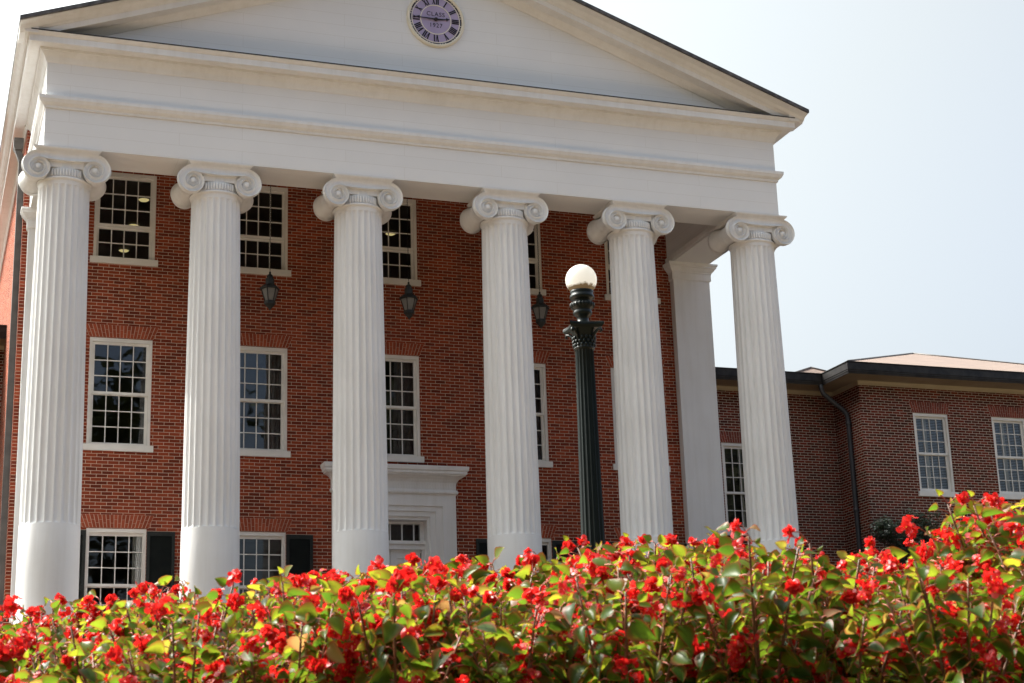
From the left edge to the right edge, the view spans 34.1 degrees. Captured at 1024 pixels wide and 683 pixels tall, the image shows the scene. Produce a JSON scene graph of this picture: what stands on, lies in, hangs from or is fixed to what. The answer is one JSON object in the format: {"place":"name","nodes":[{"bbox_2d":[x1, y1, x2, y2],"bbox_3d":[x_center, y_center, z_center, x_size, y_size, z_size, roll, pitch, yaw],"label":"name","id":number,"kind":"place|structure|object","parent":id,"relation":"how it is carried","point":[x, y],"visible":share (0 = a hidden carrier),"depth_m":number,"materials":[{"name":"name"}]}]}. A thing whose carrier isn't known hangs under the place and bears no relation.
{"place":"outdoors","nodes":[
{"label":"outdoors","id":0,"kind":"place"},
{"bbox_2d":[0,0,1023,371],"label":"sky","id":1,"kind":"structure","parent":0,"point":[900,190],"materials":[{"name":"white"}]},
{"bbox_3d":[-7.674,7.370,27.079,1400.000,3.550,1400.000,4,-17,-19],"label":"ground","id":2,"kind":"structure","parent":0,"visible":0},
{"bbox_2d":[0,325,6,421],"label":"brick wing","id":3,"kind":"structure","parent":2,"relation":"on","point":[3,330],"depth_m":36.91,"materials":[{"name":"red brick"}]},
{"bbox_2d":[0,0,808,631],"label":"brick hall","id":4,"kind":"structure","parent":2,"relation":"on","point":[182,400],"depth_m":32.61,"materials":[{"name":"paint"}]},
{"bbox_2d":[84,528,146,620],"bbox_3d":[-7.510,4.627,31.518,1.120,2.165,0.290,4,-17,-19],"label":"window","id":5,"kind":"structure","parent":4,"relation":"in","point":[138,552],"depth_m":31.64,"materials":[{"name":"paint"}]},
{"bbox_2d":[83,337,152,452],"bbox_3d":[-7.621,1.045,32.427,1.320,2.253,0.250,4,-17,-19],"label":"window","id":6,"kind":"structure","parent":4,"relation":"in","point":[145,447],"depth_m":32.42,"materials":[{"name":"paint"}]},
{"bbox_2d":[90,172,157,266],"bbox_3d":[-7.738,-2.434,33.397,1.320,1.935,0.250,4,-17,-19],"label":"window","id":7,"kind":"structure","parent":4,"relation":"in","point":[151,261],"depth_m":33.38,"materials":[{"name":"paint"}]},
{"bbox_2d":[239,531,285,594],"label":"window","id":8,"kind":"structure","parent":4,"relation":"in","point":[244,535],"depth_m":32.57,"materials":[{"name":"paint"}]},
{"bbox_2d":[240,186,290,276],"bbox_3d":[-5.205,-2.272,34.283,1.320,1.935,0.250,4,-17,-19],"label":"window","id":9,"kind":"structure","parent":4,"relation":"in","point":[284,271],"depth_m":34.32,"materials":[{"name":"paint"}]},
{"bbox_2d":[240,346,290,457],"bbox_3d":[-5.109,1.224,33.369,1.320,2.253,0.376,4,-17,-19],"label":"window","id":10,"kind":"structure","parent":4,"relation":"in","point":[275,408],"depth_m":33.50,"materials":[{"name":"paint"}]},
{"bbox_2d":[260,186,279,310],"bbox_3d":[-4.739,-2.252,32.764,0.400,3.441,0.346,4,-17,-19],"label":"hanging lantern","id":11,"kind":"object","parent":4,"relation":"hanging from","point":[269,288],"visible":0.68,"depth_m":32.31,"materials":[{"name":"black metal"}]},
{"bbox_2d":[382,199,420,286],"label":"window","id":12,"kind":"structure","parent":4,"relation":"in","point":[413,281],"depth_m":35.25,"materials":[{"name":"paint"}]},
{"bbox_2d":[385,354,423,462],"bbox_3d":[-2.503,1.390,34.280,1.320,2.253,0.376,4,-17,-19],"label":"window","id":13,"kind":"structure","parent":4,"relation":"in","point":[408,397],"depth_m":34.44,"materials":[{"name":"paint"}]},
{"bbox_2d":[390,550,420,576],"bbox_3d":[-2.106,5.408,33.452,0.648,2.470,0.070,4,-17,-19],"label":"door","id":14,"kind":"structure","parent":4,"relation":"in","point":[397,557],"depth_m":33.70,"materials":[{"name":"white paint"}]},
{"bbox_2d":[399,197,417,319],"bbox_3d":[-2.101,-2.084,33.686,0.400,3.441,0.346,4,-17,-19],"label":"hanging lantern","id":15,"kind":"object","parent":4,"relation":"hanging from","point":[408,298],"visible":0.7,"depth_m":33.23,"materials":[{"name":"black metal"}]},
{"bbox_2d":[406,0,464,47],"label":"clock","id":16,"kind":"object","parent":4,"relation":"attached to","point":[436,23],"depth_m":32.80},
{"bbox_2d":[528,224,545,295],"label":"window","id":17,"kind":"structure","parent":4,"relation":"in","point":[533,291],"depth_m":36.21,"materials":[{"name":"paint"}]},
{"bbox_2d":[531,224,548,327],"bbox_3d":[0.538,-1.916,34.609,0.400,3.441,0.346,4,-17,-19],"label":"hanging lantern","id":18,"kind":"object","parent":4,"relation":"hanging from","point":[540,308],"visible":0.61,"depth_m":34.15,"materials":[{"name":"black metal"}]},
{"bbox_2d":[534,363,552,467],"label":"window","id":19,"kind":"structure","parent":4,"relation":"in","point":[539,369],"depth_m":35.37,"materials":[{"name":"paint"}]},
{"bbox_2d":[542,538,551,562],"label":"window","id":20,"kind":"structure","parent":4,"relation":"in","point":[546,542],"depth_m":34.53,"materials":[{"name":"paint"}]},
{"bbox_2d":[604,240,660,303],"bbox_3d":[2.587,-1.775,37.007,1.320,1.935,0.250,4,-17,-19],"label":"window","id":21,"kind":"structure","parent":4,"relation":"in","point":[607,296],"depth_m":36.75,"materials":[{"name":"paint"}]},
{"bbox_2d":[611,368,670,471],"bbox_3d":[2.705,1.704,36.037,1.320,2.253,0.250,4,-17,-19],"label":"window","id":22,"kind":"structure","parent":4,"relation":"in","point":[615,466],"depth_m":35.83,"materials":[{"name":"paint"}]},
{"bbox_2d":[563,264,604,565],"bbox_3d":[0.799,1.209,17.287,0.499,4.208,0.499,8,-18,-31],"label":"street lamp","id":23,"kind":"object","parent":2,"relation":"on","point":[581,283],"visible":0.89,"depth_m":17.38,"materials":[{"name":"black metal"}]},
{"bbox_2d":[715,353,1023,574],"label":"brick wing","id":24,"kind":"structure","parent":2,"relation":"on","point":[891,437],"depth_m":43.20,"materials":[{"name":"brown brick"}]},
{"bbox_2d":[721,443,746,535],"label":"window","id":25,"kind":"structure","parent":24,"relation":"in","point":[725,446],"depth_m":42.56,"materials":[{"name":"paint"}]},
{"bbox_2d":[913,413,958,496],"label":"window","id":26,"kind":"structure","parent":24,"relation":"in","point":[928,491],"depth_m":43.25,"materials":[{"name":"paint"}]},
{"bbox_2d":[991,417,1023,499],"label":"window","id":27,"kind":"structure","parent":24,"relation":"in","point":[1007,494],"depth_m":44.05,"materials":[{"name":"paint"}]},
{"bbox_2d":[869,515,923,564],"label":"evergreen shrub","id":28,"kind":"object","parent":2,"relation":"on","point":[885,534],"visible":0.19,"depth_m":40.78,"materials":[{"name":"green plant"}]},
{"bbox_2d":[898,508,943,560],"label":"evergreen shrub","id":29,"kind":"object","parent":2,"relation":"on","point":[922,521],"visible":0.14,"depth_m":41.34,"materials":[{"name":"green plant"}]},
{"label":"soil bed","id":30,"kind":"structure","parent":2,"relation":"on","visible":0},
{"bbox_2d":[0,625,22,682],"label":"begonia bush","id":31,"kind":"object","parent":30,"relation":"on","point":[7,653],"visible":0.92,"depth_m":4.41,"materials":[{"name":"red plant"}]},
{"bbox_2d":[0,640,52,681],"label":"begonia bush","id":32,"kind":"object","parent":30,"relation":"on","point":[28,665],"visible":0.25,"depth_m":4.84,"materials":[{"name":"red plant"}]},
{"bbox_2d":[0,597,82,633],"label":"begonia bush","id":33,"kind":"object","parent":30,"relation":"on","point":[41,607],"visible":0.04,"depth_m":6.63,"materials":[{"name":"red plant"}]},
{"bbox_2d":[2,612,85,637],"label":"begonia bush","id":34,"kind":"object","parent":30,"relation":"on","point":[6,627],"visible":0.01,"depth_m":6.16,"materials":[{"name":"red plant"}]},
{"bbox_2d":[16,659,74,682],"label":"begonia bush","id":35,"kind":"object","parent":30,"relation":"on","point":[43,678],"visible":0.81,"depth_m":4.26,"materials":[{"name":"green plant"}]},
{"bbox_2d":[14,616,117,671],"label":"begonia bush","id":36,"kind":"object","parent":30,"relation":"on","point":[31,638],"visible":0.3,"depth_m":5.14,"materials":[{"name":"red plant"}]},
{"bbox_2d":[0,594,134,668],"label":"begonia bush","id":37,"kind":"object","parent":30,"relation":"on","point":[10,606],"visible":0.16,"depth_m":5.68,"materials":[{"name":"red plant"}]},
{"bbox_2d":[4,615,154,671],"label":"begonia bush","id":38,"kind":"object","parent":30,"relation":"on","point":[16,665],"visible":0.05,"depth_m":5.34,"materials":[{"name":"red plant"}]},
{"bbox_2d":[6,638,178,682],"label":"begonia bush","id":39,"kind":"object","parent":30,"relation":"on","point":[21,650],"visible":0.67,"depth_m":4.33,"materials":[{"name":"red plant"}]},
{"bbox_2d":[33,627,163,679],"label":"begonia bush","id":40,"kind":"object","parent":30,"relation":"on","point":[53,656],"visible":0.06,"depth_m":4.79,"materials":[{"name":"red plant"}]},
{"bbox_2d":[26,606,183,682],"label":"begonia bush","id":41,"kind":"object","parent":30,"relation":"on","point":[86,674],"visible":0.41,"depth_m":4.48,"materials":[{"name":"green plant"}]},
{"bbox_2d":[54,582,182,637],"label":"begonia bush","id":42,"kind":"object","parent":30,"relation":"on","point":[63,601],"visible":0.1,"depth_m":6.67,"materials":[{"name":"red plant"}]},
{"bbox_2d":[83,597,187,642],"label":"begonia bush","id":43,"kind":"object","parent":30,"relation":"on","point":[139,604],"visible":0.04,"depth_m":5.62,"materials":[{"name":"red plant"}]},
{"bbox_2d":[82,574,203,638],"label":"begonia bush","id":44,"kind":"object","parent":30,"relation":"on","point":[142,587],"visible":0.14,"depth_m":6.07,"materials":[{"name":"red plant"}]},
{"bbox_2d":[90,568,264,671],"bbox_3d":[-0.971,0.968,4.851,0.522,0.542,0.526,-1,-16,-4],"label":"begonia bush","id":45,"kind":"object","parent":30,"relation":"on","point":[120,629],"visible":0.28,"depth_m":4.75,"materials":[{"name":"green plant"}]},
{"bbox_2d":[104,617,255,682],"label":"begonia bush","id":46,"kind":"object","parent":30,"relation":"on","point":[180,664],"visible":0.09,"depth_m":4.62,"materials":[{"name":"red plant"}]},
{"bbox_2d":[100,596,264,682],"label":"begonia bush","id":47,"kind":"object","parent":30,"relation":"on","point":[137,667],"visible":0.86,"depth_m":4.20,"materials":[{"name":"green plant"}]},
{"bbox_2d":[132,581,242,610],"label":"begonia bush","id":48,"kind":"object","parent":30,"relation":"on","point":[175,588],"visible":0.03,"depth_m":6.15,"materials":[{"name":"red plant"}]},
{"bbox_2d":[126,588,251,655],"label":"begonia bush","id":49,"kind":"object","parent":30,"relation":"on","point":[133,592],"visible":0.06,"depth_m":5.07,"materials":[{"name":"red plant"}]},
{"bbox_2d":[119,577,292,639],"bbox_3d":[-1.000,1.049,5.418,0.579,0.544,0.486,2,-20,-13],"label":"begonia bush","id":50,"kind":"object","parent":30,"relation":"on","point":[204,598],"visible":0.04,"depth_m":5.40,"materials":[{"name":"red plant"}]},
{"bbox_2d":[145,597,295,660],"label":"begonia bush","id":51,"kind":"object","parent":30,"relation":"on","point":[183,617],"visible":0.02,"depth_m":5.08,"materials":[{"name":"red plant"}]},
{"bbox_2d":[174,592,270,627],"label":"begonia bush","id":52,"kind":"object","parent":30,"relation":"on","point":[190,595],"depth_m":5.69,"materials":[{"name":"red plant"}]},
{"bbox_2d":[239,577,273,620],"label":"begonia bush","id":53,"kind":"object","parent":30,"relation":"on","point":[254,580],"visible":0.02,"depth_m":6.41,"materials":[{"name":"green plant"}]},
{"bbox_2d":[194,589,337,682],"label":"begonia bush","id":54,"kind":"object","parent":30,"relation":"on","point":[237,600],"visible":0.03,"depth_m":4.73,"materials":[{"name":"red plant"}]},
{"bbox_2d":[203,586,354,682],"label":"begonia bush","id":55,"kind":"object","parent":30,"relation":"on","point":[306,613],"visible":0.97,"depth_m":4.12,"materials":[{"name":"green plant"}]},
{"bbox_2d":[232,591,405,669],"bbox_3d":[-0.599,0.987,5.085,0.526,0.494,0.441,2,-14,-9],"label":"begonia bush","id":56,"kind":"object","parent":30,"relation":"on","point":[282,617],"visible":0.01,"depth_m":5.05,"materials":[{"name":"red plant"}]},
{"bbox_2d":[267,565,379,608],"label":"begonia bush","id":57,"kind":"object","parent":30,"relation":"on","point":[287,568],"depth_m":6.26,"materials":[{"name":"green plant"}]},
{"bbox_2d":[247,566,401,682],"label":"begonia bush","id":58,"kind":"object","parent":30,"relation":"on","point":[279,643],"visible":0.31,"depth_m":4.51,"materials":[{"name":"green plant"}]},
{"bbox_2d":[256,555,405,604],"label":"begonia bush","id":59,"kind":"object","parent":30,"relation":"on","point":[376,564],"visible":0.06,"depth_m":5.62,"materials":[{"name":"red plant"}]},
{"bbox_2d":[260,556,448,664],"bbox_3d":[-0.470,0.936,4.943,0.497,0.556,0.592,-24,-20,39],"label":"begonia bush","id":60,"kind":"object","parent":30,"relation":"on","point":[434,564],"visible":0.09,"depth_m":5.01,"materials":[{"name":"red plant"}]},
{"bbox_2d":[319,556,433,589],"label":"begonia bush","id":61,"kind":"object","parent":30,"relation":"on","point":[425,568],"visible":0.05,"depth_m":6.74,"materials":[{"name":"red plant"}]},
{"bbox_2d":[319,568,446,607],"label":"begonia bush","id":62,"kind":"object","parent":30,"relation":"on","point":[325,577],"visible":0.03,"depth_m":5.45,"materials":[{"name":"red plant"}]},
{"bbox_2d":[277,564,491,682],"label":"begonia bush","id":63,"kind":"object","parent":30,"relation":"on","point":[354,668],"visible":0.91,"depth_m":4.21,"materials":[{"name":"green plant"}]},
{"bbox_2d":[334,576,481,675],"bbox_3d":[-0.253,0.899,4.517,0.374,0.468,0.436,-8,-17,21],"label":"begonia bush","id":64,"kind":"object","parent":30,"relation":"on","point":[437,584],"visible":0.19,"depth_m":4.42,"materials":[{"name":"red plant"}]},
{"bbox_2d":[396,552,491,591],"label":"begonia bush","id":65,"kind":"object","parent":30,"relation":"on","point":[454,563],"visible":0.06,"depth_m":6.57,"materials":[{"name":"red plant"}]},
{"bbox_2d":[405,553,560,659],"bbox_3d":[-0.078,0.860,4.752,0.478,0.566,0.421,2,-16,-15],"label":"begonia bush","id":66,"kind":"object","parent":30,"relation":"on","point":[528,563],"visible":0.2,"depth_m":4.86,"materials":[{"name":"green plant"}]},
{"bbox_2d":[397,578,584,682],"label":"begonia bush","id":67,"kind":"object","parent":30,"relation":"on","point":[532,666],"visible":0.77,"depth_m":4.25,"materials":[{"name":"green plant"}]},
{"bbox_2d":[433,581,578,682],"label":"begonia bush","id":68,"kind":"object","parent":30,"relation":"on","point":[513,619],"visible":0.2,"depth_m":4.40,"materials":[{"name":"red plant"}]},
{"bbox_2d":[475,546,537,595],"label":"begonia bush","id":69,"kind":"object","parent":30,"relation":"on","point":[482,559],"visible":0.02,"depth_m":6.51,"materials":[{"name":"green plant"}]},
{"bbox_2d":[459,571,575,659],"bbox_3d":[0.033,0.948,5.134,0.418,0.467,0.476,-1,-16,-3],"label":"begonia bush","id":70,"kind":"object","parent":30,"relation":"on","point":[506,585],"visible":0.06,"depth_m":5.01,"materials":[{"name":"red plant"}]},
{"bbox_2d":[482,540,575,596],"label":"begonia bush","id":71,"kind":"object","parent":30,"relation":"on","point":[505,571],"visible":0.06,"depth_m":6.01,"materials":[{"name":"red plant"}]},
{"bbox_2d":[502,547,581,586],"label":"begonia bush","id":72,"kind":"object","parent":30,"relation":"on","point":[528,550],"visible":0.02,"depth_m":6.13,"materials":[{"name":"red plant"}]},
{"bbox_2d":[502,554,641,682],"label":"begonia bush","id":73,"kind":"object","parent":30,"relation":"on","point":[578,657],"visible":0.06,"depth_m":4.81,"materials":[{"name":"red plant"}]},
{"bbox_2d":[558,554,690,682],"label":"begonia bush","id":74,"kind":"object","parent":30,"relation":"on","point":[625,567],"visible":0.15,"depth_m":4.56,"materials":[{"name":"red plant"}]},
{"bbox_2d":[553,564,714,682],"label":"begonia bush","id":75,"kind":"object","parent":30,"relation":"on","point":[608,658],"visible":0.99,"depth_m":4.22,"materials":[{"name":"green plant"}]},
{"bbox_2d":[560,534,709,596],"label":"begonia bush","id":76,"kind":"object","parent":30,"relation":"on","point":[625,543],"visible":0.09,"depth_m":5.81,"materials":[{"name":"red plant"}]},
{"bbox_2d":[580,541,696,624],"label":"begonia bush","id":77,"kind":"object","parent":30,"relation":"on","point":[593,570],"visible":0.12,"depth_m":5.02,"materials":[{"name":"red plant"}]},
{"bbox_2d":[617,532,695,564],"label":"begonia bush","id":78,"kind":"object","parent":30,"relation":"on","point":[643,547],"visible":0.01,"depth_m":6.22,"materials":[{"name":"red plant"}]},
{"bbox_2d":[603,532,751,568],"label":"begonia bush","id":79,"kind":"object","parent":30,"relation":"on","point":[721,534],"visible":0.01,"depth_m":5.95,"materials":[{"name":"red plant"}]},
{"bbox_2d":[584,522,774,671],"bbox_3d":[0.500,0.829,4.872,0.577,0.545,0.416,-8,-17,19],"label":"begonia bush","id":80,"kind":"object","parent":30,"relation":"on","point":[717,541],"visible":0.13,"depth_m":4.83,"materials":[{"name":"red plant"}]},
{"bbox_2d":[633,553,753,585],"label":"begonia bush","id":81,"kind":"object","parent":30,"relation":"on","point":[653,557],"visible":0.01,"depth_m":5.04,"materials":[{"name":"red plant"}]},
{"bbox_2d":[665,533,816,582],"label":"begonia bush","id":82,"kind":"object","parent":30,"relation":"on","point":[701,547],"visible":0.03,"depth_m":5.80,"materials":[{"name":"red plant"}]},
{"bbox_2d":[642,518,840,682],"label":"begonia bush","id":83,"kind":"object","parent":30,"relation":"on","point":[714,659],"visible":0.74,"depth_m":4.26,"materials":[{"name":"green plant"}]},
{"bbox_2d":[672,544,826,682],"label":"begonia bush","id":84,"kind":"object","parent":30,"relation":"on","point":[681,551],"visible":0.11,"depth_m":4.54,"materials":[{"name":"green plant"}]},
{"bbox_2d":[757,537,809,565],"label":"begonia bush","id":85,"kind":"object","parent":30,"relation":"on","point":[776,552],"depth_m":6.18,"materials":[{"name":"red plant"}]},
{"bbox_2d":[716,562,858,633],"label":"begonia bush","id":86,"kind":"object","parent":30,"relation":"on","point":[744,570],"visible":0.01,"depth_m":4.86,"materials":[{"name":"red plant"}]},
{"bbox_2d":[783,549,898,595],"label":"begonia bush","id":87,"kind":"object","parent":30,"relation":"on","point":[885,555],"visible":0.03,"depth_m":5.58,"materials":[{"name":"red plant"}]},
{"bbox_2d":[829,560,862,614],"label":"begonia bush","id":88,"kind":"object","parent":30,"relation":"on","point":[841,565],"depth_m":4.98,"materials":[{"name":"red plant"}]},
{"bbox_2d":[761,524,939,682],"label":"begonia bush","id":89,"kind":"object","parent":30,"relation":"on","point":[850,585],"visible":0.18,"depth_m":4.50,"materials":[{"name":"green plant"}]},
{"bbox_2d":[831,557,874,577],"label":"begonia bush","id":90,"kind":"object","parent":30,"relation":"on","point":[856,559],"visible":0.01,"depth_m":6.18,"materials":[{"name":"green plant"}]},
{"bbox_2d":[756,581,966,682],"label":"begonia bush","id":91,"kind":"object","parent":30,"relation":"on","point":[825,668],"visible":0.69,"depth_m":4.27,"materials":[{"name":"green plant"}]},
{"bbox_2d":[790,557,951,682],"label":"begonia bush","id":92,"kind":"object","parent":30,"relation":"on","point":[852,572],"visible":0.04,"depth_m":4.76,"materials":[{"name":"green plant"}]},
{"bbox_2d":[854,572,895,642],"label":"begonia bush","id":93,"kind":"object","parent":30,"relation":"on","point":[887,575],"depth_m":5.33,"materials":[{"name":"red plant"}]},
{"bbox_2d":[850,549,908,580],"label":"begonia bush","id":94,"kind":"object","parent":30,"relation":"on","point":[863,561],"depth_m":6.35,"materials":[{"name":"red plant"}]},
{"bbox_2d":[870,553,902,587],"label":"begonia bush","id":95,"kind":"object","parent":30,"relation":"on","point":[876,569],"visible":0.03,"depth_m":5.68,"materials":[{"name":"red plant"}]},
{"bbox_2d":[867,546,914,578],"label":"begonia bush","id":96,"kind":"object","parent":30,"relation":"on","point":[874,551],"visible":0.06,"depth_m":6.26,"materials":[{"name":"red plant"}]},
{"bbox_2d":[864,536,928,575],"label":"begonia bush","id":97,"kind":"object","parent":30,"relation":"on","point":[897,553],"visible":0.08,"depth_m":6.66,"materials":[{"name":"green plant"}]},
{"bbox_2d":[884,516,969,586],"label":"begonia bush","id":98,"kind":"object","parent":30,"relation":"on","point":[966,519],"visible":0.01,"depth_m":5.55,"materials":[{"name":"red plant"}]},
{"bbox_2d":[855,549,1023,682],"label":"begonia bush","id":99,"kind":"object","parent":30,"relation":"on","point":[996,638],"visible":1,"depth_m":4.17,"materials":[{"name":"green plant"}]},
{"bbox_2d":[881,540,1023,679],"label":"begonia bush","id":100,"kind":"object","parent":30,"relation":"on","point":[923,553],"visible":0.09,"depth_m":4.57,"materials":[{"name":"red plant"}]},
{"bbox_2d":[906,574,1003,642],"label":"begonia bush","id":101,"kind":"object","parent":30,"relation":"on","point":[972,579],"depth_m":4.85,"materials":[{"name":"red plant"}]},
{"bbox_2d":[896,514,1023,592],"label":"begonia bush","id":102,"kind":"object","parent":30,"relation":"on","point":[910,528],"visible":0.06,"depth_m":5.11,"materials":[{"name":"red plant"}]},
{"bbox_2d":[928,489,1023,633],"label":"begonia bush","id":103,"kind":"object","parent":30,"relation":"on","point":[961,499],"visible":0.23,"depth_m":4.94,"materials":[{"name":"red plant"}]},
{"bbox_2d":[941,490,1023,634],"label":"begonia bush","id":104,"kind":"object","parent":30,"relation":"on","point":[1002,509],"visible":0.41,"depth_m":4.85,"materials":[{"name":"red plant"}]},
{"bbox_2d":[965,514,1023,639],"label":"begonia bush","id":105,"kind":"object","parent":30,"relation":"on","point":[988,554],"visible":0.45,"depth_m":4.73,"materials":[{"name":"red plant"}]},
{"bbox_2d":[1005,556,1023,612],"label":"begonia bush","id":106,"kind":"object","parent":30,"relation":"on","point":[1018,584],"visible":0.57,"depth_m":4.30,"materials":[{"name":"green plant"}]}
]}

